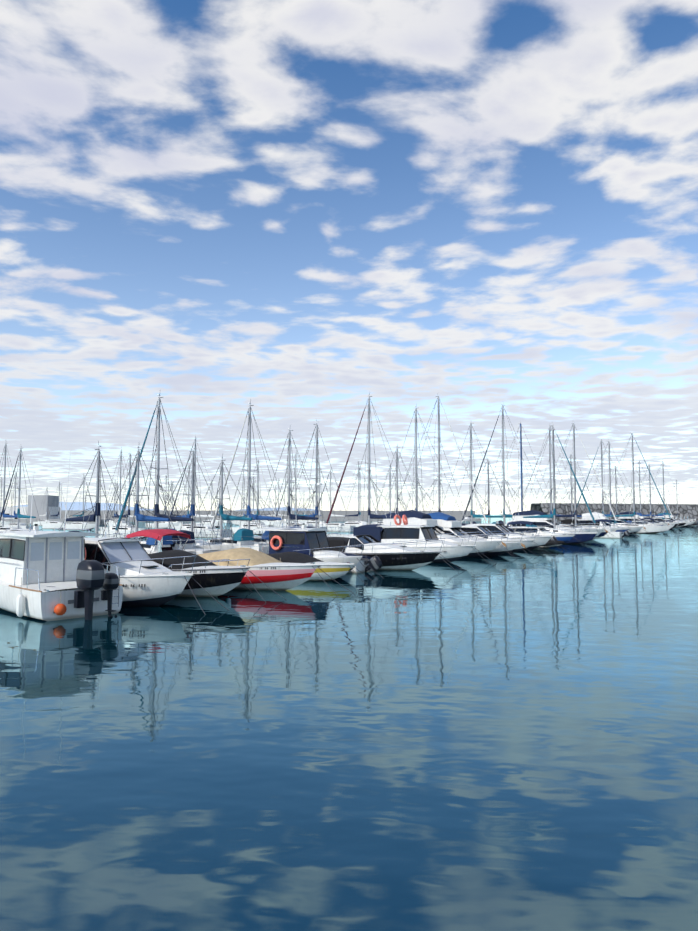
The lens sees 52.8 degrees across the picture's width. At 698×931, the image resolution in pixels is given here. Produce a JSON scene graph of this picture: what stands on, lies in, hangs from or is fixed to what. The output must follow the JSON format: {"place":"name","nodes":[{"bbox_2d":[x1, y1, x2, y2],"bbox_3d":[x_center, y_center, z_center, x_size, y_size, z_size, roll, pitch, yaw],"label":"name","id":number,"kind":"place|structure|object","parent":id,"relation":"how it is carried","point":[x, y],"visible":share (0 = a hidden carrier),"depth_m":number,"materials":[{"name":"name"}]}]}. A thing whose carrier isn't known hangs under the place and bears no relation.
{"place":"outdoors","nodes":[
{"label":"outdoors","id":0,"kind":"place"},
{"bbox_2d":[1,482,124,524],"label":"harbour building","id":1,"kind":"structure","parent":0,"point":[38,502],"depth_m":211.47,"materials":[{"name":"grey concrete"}]},
{"bbox_2d":[12,502,512,514],"bbox_3d":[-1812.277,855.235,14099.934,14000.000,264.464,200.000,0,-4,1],"label":"distant hills","id":2,"kind":"structure","parent":0,"point":[75,506],"depth_m":14180.17,"materials":[{"name":"grey"}]},
{"bbox_2d":[61,510,480,521],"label":"breakwater","id":3,"kind":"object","parent":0,"point":[458,515],"depth_m":281.97,"materials":[{"name":"stone"}]},
{"bbox_2d":[0,515,697,930],"bbox_3d":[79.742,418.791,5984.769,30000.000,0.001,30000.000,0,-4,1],"label":"sea water","id":4,"kind":"structure","parent":0,"point":[508,741],"depth_m":8.43,"materials":[{"name":"blue liquid"}]},
{"bbox_2d":[0,477,9,526],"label":"sailboat","id":5,"kind":"object","parent":4,"relation":"on","point":[5,522],"visible":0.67,"depth_m":167.39,"materials":[{"name":"white plastic"}]},
{"bbox_2d":[0,443,28,531],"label":"sailboat","id":6,"kind":"object","parent":4,"relation":"on","point":[3,528],"visible":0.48,"depth_m":80.11,"materials":[{"name":"white plastic"}]},
{"bbox_2d":[1,473,32,528],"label":"sailboat","id":7,"kind":"object","parent":4,"relation":"on","point":[22,525],"visible":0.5,"depth_m":117.84,"materials":[{"name":"white plastic"}]},
{"bbox_2d":[0,446,42,531],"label":"sailboat","id":8,"kind":"object","parent":4,"relation":"on","point":[20,515],"visible":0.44,"depth_m":68.85,"materials":[{"name":"white plastic"}]},
{"bbox_2d":[33,488,51,525],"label":"sailboat","id":9,"kind":"object","parent":4,"relation":"on","point":[42,521],"visible":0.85,"depth_m":177.92,"materials":[{"name":"white plastic"}]},
{"bbox_2d":[42,481,68,528],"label":"sailboat","id":10,"kind":"object","parent":4,"relation":"on","point":[54,524],"visible":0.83,"depth_m":139.39,"materials":[{"name":"white plastic"}]},
{"bbox_2d":[0,450,122,620],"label":"pilothouse boat","id":11,"kind":"object","parent":4,"relation":"on","point":[38,569],"visible":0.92,"depth_m":20.26,"materials":[{"name":"white plastic"}]},
{"bbox_2d":[63,476,94,529],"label":"sailboat","id":12,"kind":"object","parent":4,"relation":"on","point":[75,525],"visible":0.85,"depth_m":129.76,"materials":[{"name":"white plastic"}]},
{"bbox_2d":[59,441,140,543],"bbox_3d":[-12.956,2.287,35.699,6.936,7.103,2.012,-2,-5,31],"label":"sailboat","id":13,"kind":"object","parent":4,"relation":"on","point":[92,517],"visible":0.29,"depth_m":35.60,"materials":[{"name":"white plastic"}]},
{"bbox_2d":[104,483,127,522],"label":"sailboat","id":14,"kind":"object","parent":4,"relation":"on","point":[114,510],"visible":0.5,"depth_m":196.49,"materials":[{"name":"white plastic"}]},
{"bbox_2d":[106,481,131,526],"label":"sailboat","id":15,"kind":"object","parent":4,"relation":"on","point":[116,521],"visible":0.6,"depth_m":151.60,"materials":[{"name":"white plastic"}]},
{"bbox_2d":[99,447,148,529],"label":"sailboat","id":16,"kind":"object","parent":4,"relation":"on","point":[120,455],"visible":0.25,"depth_m":94.67,"materials":[{"name":"white plastic"}]},
{"bbox_2d":[99,453,150,539],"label":"sailboat","id":17,"kind":"object","parent":4,"relation":"on","point":[121,530],"visible":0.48,"depth_m":80.64,"materials":[{"name":"white plastic"}]},
{"bbox_2d":[57,506,229,614],"bbox_3d":[-6.569,3.048,22.350,9.380,3.955,2.932,-2,-5,31],"label":"motorboat","id":18,"kind":"object","parent":4,"relation":"on","point":[146,580],"visible":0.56,"depth_m":21.68,"materials":[{"name":"white plastic"}]},
{"bbox_2d":[98,446,196,553],"bbox_3d":[-11.122,2.335,37.542,6.936,7.264,2.012,-3,-5,33],"label":"sailboat","id":19,"kind":"object","parent":4,"relation":"on","point":[148,544],"visible":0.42,"depth_m":37.19,"materials":[{"name":"white plastic"}]},
{"bbox_2d":[147,474,179,527],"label":"sailboat","id":20,"kind":"object","parent":4,"relation":"on","point":[162,524],"visible":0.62,"depth_m":147.20,"materials":[{"name":"white plastic"}]},
{"bbox_2d":[113,394,221,554],"bbox_3d":[-10.375,0.902,38.953,7.286,10.318,2.115,-2,-5,29],"label":"sailboat","id":21,"kind":"object","parent":4,"relation":"on","point":[177,545],"visible":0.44,"depth_m":38.87,"materials":[{"name":"white plastic"}]},
{"bbox_2d":[163,482,187,525],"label":"sailboat","id":22,"kind":"object","parent":4,"relation":"on","point":[180,524],"visible":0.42,"depth_m":165.36,"materials":[{"name":"white plastic"}]},
{"bbox_2d":[138,448,233,550],"bbox_3d":[-9.453,2.478,41.541,6.936,7.531,2.012,-2,-5,32],"label":"sailboat","id":23,"kind":"object","parent":4,"relation":"on","point":[197,544],"visible":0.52,"depth_m":41.25,"materials":[{"name":"white plastic"}]},
{"bbox_2d":[125,529,251,591],"bbox_3d":[-6.242,3.911,27.086,8.821,2.890,2.100,-2,-5,30],"label":"motorboat","id":24,"kind":"object","parent":4,"relation":"on","point":[158,534],"visible":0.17,"depth_m":27.41,"materials":[{"name":"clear fabric"}]},
{"bbox_2d":[171,465,208,527],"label":"sailboat","id":25,"kind":"object","parent":4,"relation":"on","point":[185,525],"visible":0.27,"depth_m":105.76,"materials":[{"name":"white plastic"}]},
{"bbox_2d":[168,437,230,537],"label":"sailboat","id":26,"kind":"object","parent":4,"relation":"on","point":[206,528],"visible":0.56,"depth_m":88.59,"materials":[{"name":"white plastic"}]},
{"bbox_2d":[196,481,223,526],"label":"sailboat","id":27,"kind":"object","parent":4,"relation":"on","point":[207,522],"visible":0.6,"depth_m":159.91,"materials":[{"name":"white plastic"}]},
{"bbox_2d":[149,550,286,600],"bbox_3d":[-5.002,4.086,24.611,9.006,2.198,2.782,-2,-5,30],"label":"motorboat","id":28,"kind":"object","parent":4,"relation":"on","point":[212,579],"visible":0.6,"depth_m":23.93,"materials":[{"name":"grey plastic"}]},
{"bbox_2d":[208,488,229,522],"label":"sailboat","id":29,"kind":"object","parent":4,"relation":"on","point":[217,520],"visible":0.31,"depth_m":232.20,"materials":[{"name":"white plastic"}]},
{"bbox_2d":[189,455,268,553],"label":"sailboat","id":30,"kind":"object","parent":4,"relation":"on","point":[239,538],"visible":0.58,"depth_m":42.62,"materials":[{"name":"white plastic"}]},
{"bbox_2d":[231,478,261,524],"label":"sailboat","id":31,"kind":"object","parent":4,"relation":"on","point":[235,522],"visible":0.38,"depth_m":189.22,"materials":[{"name":"white plastic"}]},
{"bbox_2d":[238,496,263,523],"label":"sailboat","id":32,"kind":"object","parent":4,"relation":"on","point":[243,522],"visible":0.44,"depth_m":171.46,"materials":[{"name":"white plastic"}]},
{"bbox_2d":[209,400,293,545],"bbox_3d":[-6.248,1.067,45.756,7.755,10.932,2.252,-3,-5,33],"label":"sailboat","id":33,"kind":"object","parent":4,"relation":"on","point":[257,539],"visible":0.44,"depth_m":45.82,"materials":[{"name":"white plastic"}]},
{"bbox_2d":[230,460,277,534],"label":"sailboat","id":34,"kind":"object","parent":4,"relation":"on","point":[252,527],"visible":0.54,"depth_m":100.87,"materials":[{"name":"white plastic"}]},
{"bbox_2d":[239,477,273,526],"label":"sailboat","id":35,"kind":"object","parent":4,"relation":"on","point":[240,525],"visible":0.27,"depth_m":119.10,"materials":[{"name":"white plastic"}]},
{"bbox_2d":[197,547,352,595],"bbox_3d":[-2.826,4.248,26.761,9.452,2.173,2.832,-2,-5,31],"label":"motorboat","id":36,"kind":"object","parent":4,"relation":"on","point":[272,573],"visible":0.52,"depth_m":26.17,"materials":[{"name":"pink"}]},
{"bbox_2d":[264,486,286,525],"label":"sailboat","id":37,"kind":"object","parent":4,"relation":"on","point":[273,522],"visible":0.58,"depth_m":180.72,"materials":[{"name":"white plastic"}]},
{"bbox_2d":[265,478,296,522],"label":"sailboat","id":38,"kind":"object","parent":4,"relation":"on","point":[278,506],"visible":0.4,"depth_m":201.99,"materials":[{"name":"white plastic"}]},
{"bbox_2d":[275,469,305,524],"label":"sailboat","id":39,"kind":"object","parent":4,"relation":"on","point":[291,502],"visible":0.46,"depth_m":128.77,"materials":[{"name":"white plastic"}]},
{"bbox_2d":[254,428,338,536],"bbox_3d":[-3.983,1.930,49.529,6.936,9.733,2.012,-2,-5,31],"label":"sailboat","id":40,"kind":"object","parent":4,"relation":"on","point":[295,517],"visible":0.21,"depth_m":49.55,"materials":[{"name":"white plastic"}]},
{"bbox_2d":[273,452,326,532],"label":"sailboat","id":41,"kind":"object","parent":4,"relation":"on","point":[299,524],"visible":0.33,"depth_m":108.93,"materials":[{"name":"white plastic"}]},
{"bbox_2d":[296,495,310,522],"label":"sailboat","id":42,"kind":"object","parent":4,"relation":"on","point":[303,511],"visible":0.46,"depth_m":213.05,"materials":[{"name":"white plastic"}]},
{"bbox_2d":[241,491,381,579],"bbox_3d":[-1.036,3.162,32.886,9.102,5.189,2.450,-2,-5,31],"label":"boat","id":43,"kind":"object","parent":4,"relation":"on","point":[313,542],"visible":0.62,"depth_m":32.82,"materials":[{"name":"white plastic"}]},
{"bbox_2d":[303,490,326,522],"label":"sailboat","id":44,"kind":"object","parent":4,"relation":"on","point":[304,521],"visible":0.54,"depth_m":195.96,"materials":[{"name":"white plastic"}]},
{"bbox_2d":[279,420,352,536],"bbox_3d":[-2.687,1.732,52.985,7.507,10.606,2.179,-3,-5,33],"label":"sailboat","id":45,"kind":"object","parent":4,"relation":"on","point":[316,489],"visible":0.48,"depth_m":52.79,"materials":[{"name":"white plastic"}]},
{"bbox_2d":[301,464,336,524],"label":"sailboat","id":46,"kind":"object","parent":4,"relation":"on","point":[320,523],"visible":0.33,"depth_m":136.94,"materials":[{"name":"white plastic"}]},
{"bbox_2d":[267,552,375,582],"bbox_3d":[-1.236,4.692,30.521,9.006,1.808,2.802,-2,-5,31],"label":"motorboat","id":47,"kind":"object","parent":4,"relation":"on","point":[334,570],"visible":0.25,"depth_m":29.96,"materials":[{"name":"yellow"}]},
{"bbox_2d":[313,468,355,531],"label":"sailboat","id":48,"kind":"object","parent":4,"relation":"on","point":[336,526],"visible":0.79,"depth_m":116.44,"materials":[{"name":"white plastic"}]},
{"bbox_2d":[331,550,381,572],"bbox_3d":[-1.000,5.143,36.067,6.055,1.613,2.068,-2,-5,31],"label":"small outboard boat","id":49,"kind":"object","parent":4,"relation":"on","point":[374,563],"visible":0.12,"depth_m":34.62,"materials":[{"name":"white plastic"}]},
{"bbox_2d":[342,470,375,523],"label":"sailboat","id":50,"kind":"object","parent":4,"relation":"on","point":[362,521],"visible":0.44,"depth_m":150.06,"materials":[{"name":"white plastic"}]},
{"bbox_2d":[341,461,379,526],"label":"sailboat","id":51,"kind":"object","parent":4,"relation":"on","point":[357,524],"visible":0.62,"depth_m":125.91,"materials":[{"name":"white plastic"}]},
{"bbox_2d":[326,393,415,537],"bbox_3d":[2.076,0.566,59.441,9.969,13.829,2.902,-2,-5,31],"label":"sailboat","id":52,"kind":"object","parent":4,"relation":"on","point":[373,516],"visible":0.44,"depth_m":59.76,"materials":[{"name":"white plastic"}]},
{"bbox_2d":[367,465,407,523],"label":"sailboat","id":53,"kind":"object","parent":4,"relation":"on","point":[390,495],"visible":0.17,"depth_m":136.72,"materials":[{"name":"white plastic"}]},
{"bbox_2d":[372,472,403,522],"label":"sailboat","id":54,"kind":"object","parent":4,"relation":"on","point":[389,496],"visible":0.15,"depth_m":162.42,"materials":[{"name":"white metal"}]},
{"bbox_2d":[327,535,462,572],"bbox_3d":[2.264,4.824,36.594,10.777,2.387,3.032,-2,-5,30],"label":"motorboat","id":55,"kind":"object","parent":4,"relation":"on","point":[393,556],"visible":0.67,"depth_m":35.84,"materials":[{"name":"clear plastic"}]},
{"bbox_2d":[371,444,424,523],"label":"sailboat","id":56,"kind":"object","parent":4,"relation":"on","point":[396,477],"visible":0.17,"depth_m":64.07,"materials":[{"name":"white plastic"}]},
{"bbox_2d":[405,478,430,510],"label":"sailboat","id":57,"kind":"object","parent":4,"relation":"on","point":[412,491],"visible":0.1,"depth_m":147.50,"materials":[{"name":"white metal"}]},
{"bbox_2d":[377,406,464,522],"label":"sailboat","id":58,"kind":"object","parent":4,"relation":"on","point":[415,446],"visible":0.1,"depth_m":67.59,"materials":[{"name":"white metal"}]},
{"bbox_2d":[353,500,496,564],"bbox_3d":[5.125,4.217,42.502,10.487,4.416,3.181,-2,-5,31],"label":"motorboat","id":59,"kind":"object","parent":4,"relation":"on","point":[404,534],"visible":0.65,"depth_m":42.28,"materials":[{"name":"white plastic"}]},
{"bbox_2d":[157,516,697,551],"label":"pontoon","id":60,"kind":"object","parent":4,"relation":"on","point":[257,546],"visible":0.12,"depth_m":36.22,"materials":[{"name":"silver metal"}]},
{"bbox_2d":[394,396,486,522],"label":"sailboat","id":61,"kind":"object","parent":4,"relation":"on","point":[438,478],"visible":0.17,"depth_m":72.31,"materials":[{"name":"white metal"}]},
{"bbox_2d":[383,507,516,558],"bbox_3d":[6.773,4.251,47.988,12.826,5.109,3.527,-2,-5,30],"label":"flybridge boat","id":62,"kind":"object","parent":4,"relation":"on","point":[414,517],"visible":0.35,"depth_m":48.05,"materials":[{"name":"white plastic"}]},
{"bbox_2d":[416,491,537,555],"bbox_3d":[8.723,4.094,49.802,12.237,5.675,3.427,-2,-5,31],"label":"flybridge boat","id":63,"kind":"object","parent":4,"relation":"on","point":[448,523],"visible":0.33,"depth_m":49.74,"materials":[{"name":"white plastic"}]},
{"bbox_2d":[441,423,519,526],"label":"sailboat","id":64,"kind":"object","parent":4,"relation":"on","point":[471,497],"visible":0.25,"depth_m":79.72,"materials":[{"name":"white metal"}]},
{"bbox_2d":[468,456,510,523],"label":"sailboat","id":65,"kind":"object","parent":4,"relation":"on","point":[488,500],"visible":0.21,"depth_m":84.85,"materials":[{"name":"white plastic"}]},
{"bbox_2d":[461,500,548,553],"bbox_3d":[11.040,4.596,53.045,11.045,5.123,3.330,-2,-5,32],"label":"cruiser boat","id":66,"kind":"object","parent":4,"relation":"on","point":[480,530],"visible":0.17,"depth_m":52.21,"materials":[{"name":"white plastic"}]},
{"bbox_2d":[462,405,552,525],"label":"sailboat","id":67,"kind":"object","parent":4,"relation":"on","point":[504,489],"visible":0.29,"depth_m":81.03,"materials":[{"name":"white metal"}]},
{"bbox_2d":[461,513,566,550],"bbox_3d":[13.150,5.521,57.197,11.379,3.853,3.430,-2,-5,31],"label":"cruiser boat","id":68,"kind":"object","parent":4,"relation":"on","point":[539,541],"visible":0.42,"depth_m":56.15,"materials":[{"name":"white plastic"}]},
{"bbox_2d":[479,422,560,525],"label":"sailboat","id":69,"kind":"object","parent":4,"relation":"on","point":[521,494],"visible":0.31,"depth_m":96.48,"materials":[{"name":"white plastic"}]},
{"bbox_2d":[507,521,556,546],"bbox_3d":[14.225,6.520,64.622,9.570,2.890,2.378,-2,-4,27],"label":"boat","id":70,"kind":"object","parent":4,"relation":"on","point":[526,523],"visible":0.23,"depth_m":63.28,"materials":[{"name":"white plastic"}]},
{"bbox_2d":[505,505,582,544],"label":"boat","id":71,"kind":"object","parent":4,"relation":"on","point":[543,531],"visible":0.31,"depth_m":65.60,"materials":[{"name":"white plastic"}]},
{"bbox_2d":[519,427,581,522],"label":"sailboat","id":72,"kind":"object","parent":4,"relation":"on","point":[549,461],"visible":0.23,"depth_m":100.17,"materials":[{"name":"white plastic"}]},
{"bbox_2d":[537,540,563,547],"bbox_3d":[15.839,6.903,60.675,5.365,1.344,1.900,-2,-5,31],"label":"boat","id":73,"kind":"object","parent":4,"relation":"on","point":[549,543],"visible":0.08,"depth_m":59.26,"materials":[{"name":"black plastic"}]},
{"bbox_2d":[510,424,597,543],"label":"boat","id":74,"kind":"object","parent":4,"relation":"on","point":[583,537],"visible":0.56,"depth_m":69.31,"materials":[{"name":"white plastic"}]},
{"bbox_2d":[510,505,613,540],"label":"boat","id":75,"kind":"object","parent":4,"relation":"on","point":[545,522],"visible":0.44,"depth_m":75.94,"materials":[{"name":"white plastic"}]},
{"bbox_2d":[552,455,591,518],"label":"sailboat","id":76,"kind":"object","parent":4,"relation":"on","point":[571,474],"visible":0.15,"depth_m":120.28,"materials":[{"name":"white plastic"}]},
{"bbox_2d":[536,423,618,531],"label":"boat","id":77,"kind":"object","parent":4,"relation":"on","point":[572,515],"visible":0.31,"depth_m":91.14,"materials":[{"name":"white plastic"}]},
{"bbox_2d":[559,524,616,539],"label":"boat","id":78,"kind":"object","parent":4,"relation":"on","point":[603,533],"visible":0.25,"depth_m":78.81,"materials":[{"name":"white plastic"}]},
{"bbox_2d":[561,514,638,536],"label":"boat","id":79,"kind":"object","parent":4,"relation":"on","point":[584,522],"visible":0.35,"depth_m":93.44,"materials":[{"name":"white plastic"}]},
{"bbox_2d":[584,519,629,537],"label":"boat","id":80,"kind":"object","parent":4,"relation":"on","point":[620,534],"visible":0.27,"depth_m":84.59,"materials":[{"name":"white plastic"}]},
{"bbox_2d":[574,439,643,522],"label":"sailboat","id":81,"kind":"object","parent":4,"relation":"on","point":[602,461],"visible":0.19,"depth_m":119.08,"materials":[{"name":"white plastic"}]},
{"bbox_2d":[577,441,646,523],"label":"boat","id":82,"kind":"object","parent":4,"relation":"on","point":[609,487],"visible":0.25,"depth_m":111.39,"materials":[{"name":"white plastic"}]},
{"bbox_2d":[530,491,697,521],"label":"wall","id":83,"kind":"structure","parent":4,"relation":"in","point":[693,512],"depth_m":263.55,"materials":[{"name":"stone"}]},
{"bbox_2d":[582,501,651,534],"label":"boat","id":84,"kind":"object","parent":4,"relation":"on","point":[596,515],"visible":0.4,"depth_m":99.47,"materials":[{"name":"white plastic"}]},
{"bbox_2d":[598,466,635,518],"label":"sailboat","id":85,"kind":"object","parent":4,"relation":"on","point":[617,492],"visible":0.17,"depth_m":155.18,"materials":[{"name":"white plastic"}]},
{"bbox_2d":[599,434,672,532],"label":"sailboat","id":86,"kind":"object","parent":4,"relation":"on","point":[653,529],"visible":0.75,"depth_m":107.78,"materials":[{"name":"white plastic"}]},
{"bbox_2d":[617,461,659,519],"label":"sailboat","id":87,"kind":"object","parent":4,"relation":"on","point":[640,494],"visible":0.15,"depth_m":165.69,"materials":[{"name":"white plastic"}]},
{"bbox_2d":[626,521,663,525],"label":"boat","id":88,"kind":"object","parent":4,"relation":"on","point":[637,522],"visible":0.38,"depth_m":118.89,"materials":[{"name":"white plastic"}]},
{"bbox_2d":[618,511,674,529],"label":"boat","id":89,"kind":"object","parent":4,"relation":"on","point":[629,518],"visible":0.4,"depth_m":123.54,"materials":[{"name":"white plastic"}]},
{"bbox_2d":[640,518,655,525],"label":"boat","id":90,"kind":"object","parent":4,"relation":"on","point":[648,519],"visible":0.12,"depth_m":115.89,"materials":[{"name":"white plastic"}]},
{"bbox_2d":[629,464,674,523],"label":"boat","id":91,"kind":"object","parent":4,"relation":"on","point":[650,515],"visible":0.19,"depth_m":138.06,"materials":[{"name":"white plastic"}]},
{"bbox_2d":[630,510,673,522],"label":"boat","id":92,"kind":"object","parent":4,"relation":"on","point":[640,517],"visible":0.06,"depth_m":146.72,"materials":[{"name":"white plastic"}]},
{"bbox_2d":[645,513,679,528],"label":"boat","id":93,"kind":"object","parent":4,"relation":"on","point":[653,521],"visible":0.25,"depth_m":133.49,"materials":[{"name":"white plastic"}]},
{"bbox_2d":[639,459,690,525],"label":"boat","id":94,"kind":"object","parent":4,"relation":"on","point":[687,523],"visible":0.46,"depth_m":160.31,"materials":[{"name":"white plastic"}]},
{"bbox_2d":[654,511,685,528],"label":"boat","id":95,"kind":"object","parent":4,"relation":"on","point":[663,520],"visible":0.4,"depth_m":140.29,"materials":[{"name":"white plastic"}]},
{"bbox_2d":[658,513,695,526],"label":"boat","id":96,"kind":"object","parent":4,"relation":"on","point":[668,517],"visible":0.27,"depth_m":166.49,"materials":[{"name":"white plastic"}]},
{"bbox_2d":[663,514,692,527],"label":"boat","id":97,"kind":"object","parent":4,"relation":"on","point":[681,523],"visible":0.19,"depth_m":153.63,"materials":[{"name":"white plastic"}]},
{"bbox_2d":[667,479,693,520],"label":"sailboat","id":98,"kind":"object","parent":4,"relation":"on","point":[677,504],"visible":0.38,"depth_m":254.03,"materials":[{"name":"white plastic"}]},
{"bbox_2d":[0,0,697,513],"label":"sky","id":99,"kind":"structure","parent":0,"point":[301,211],"materials":[{"name":"blue"}]}
]}

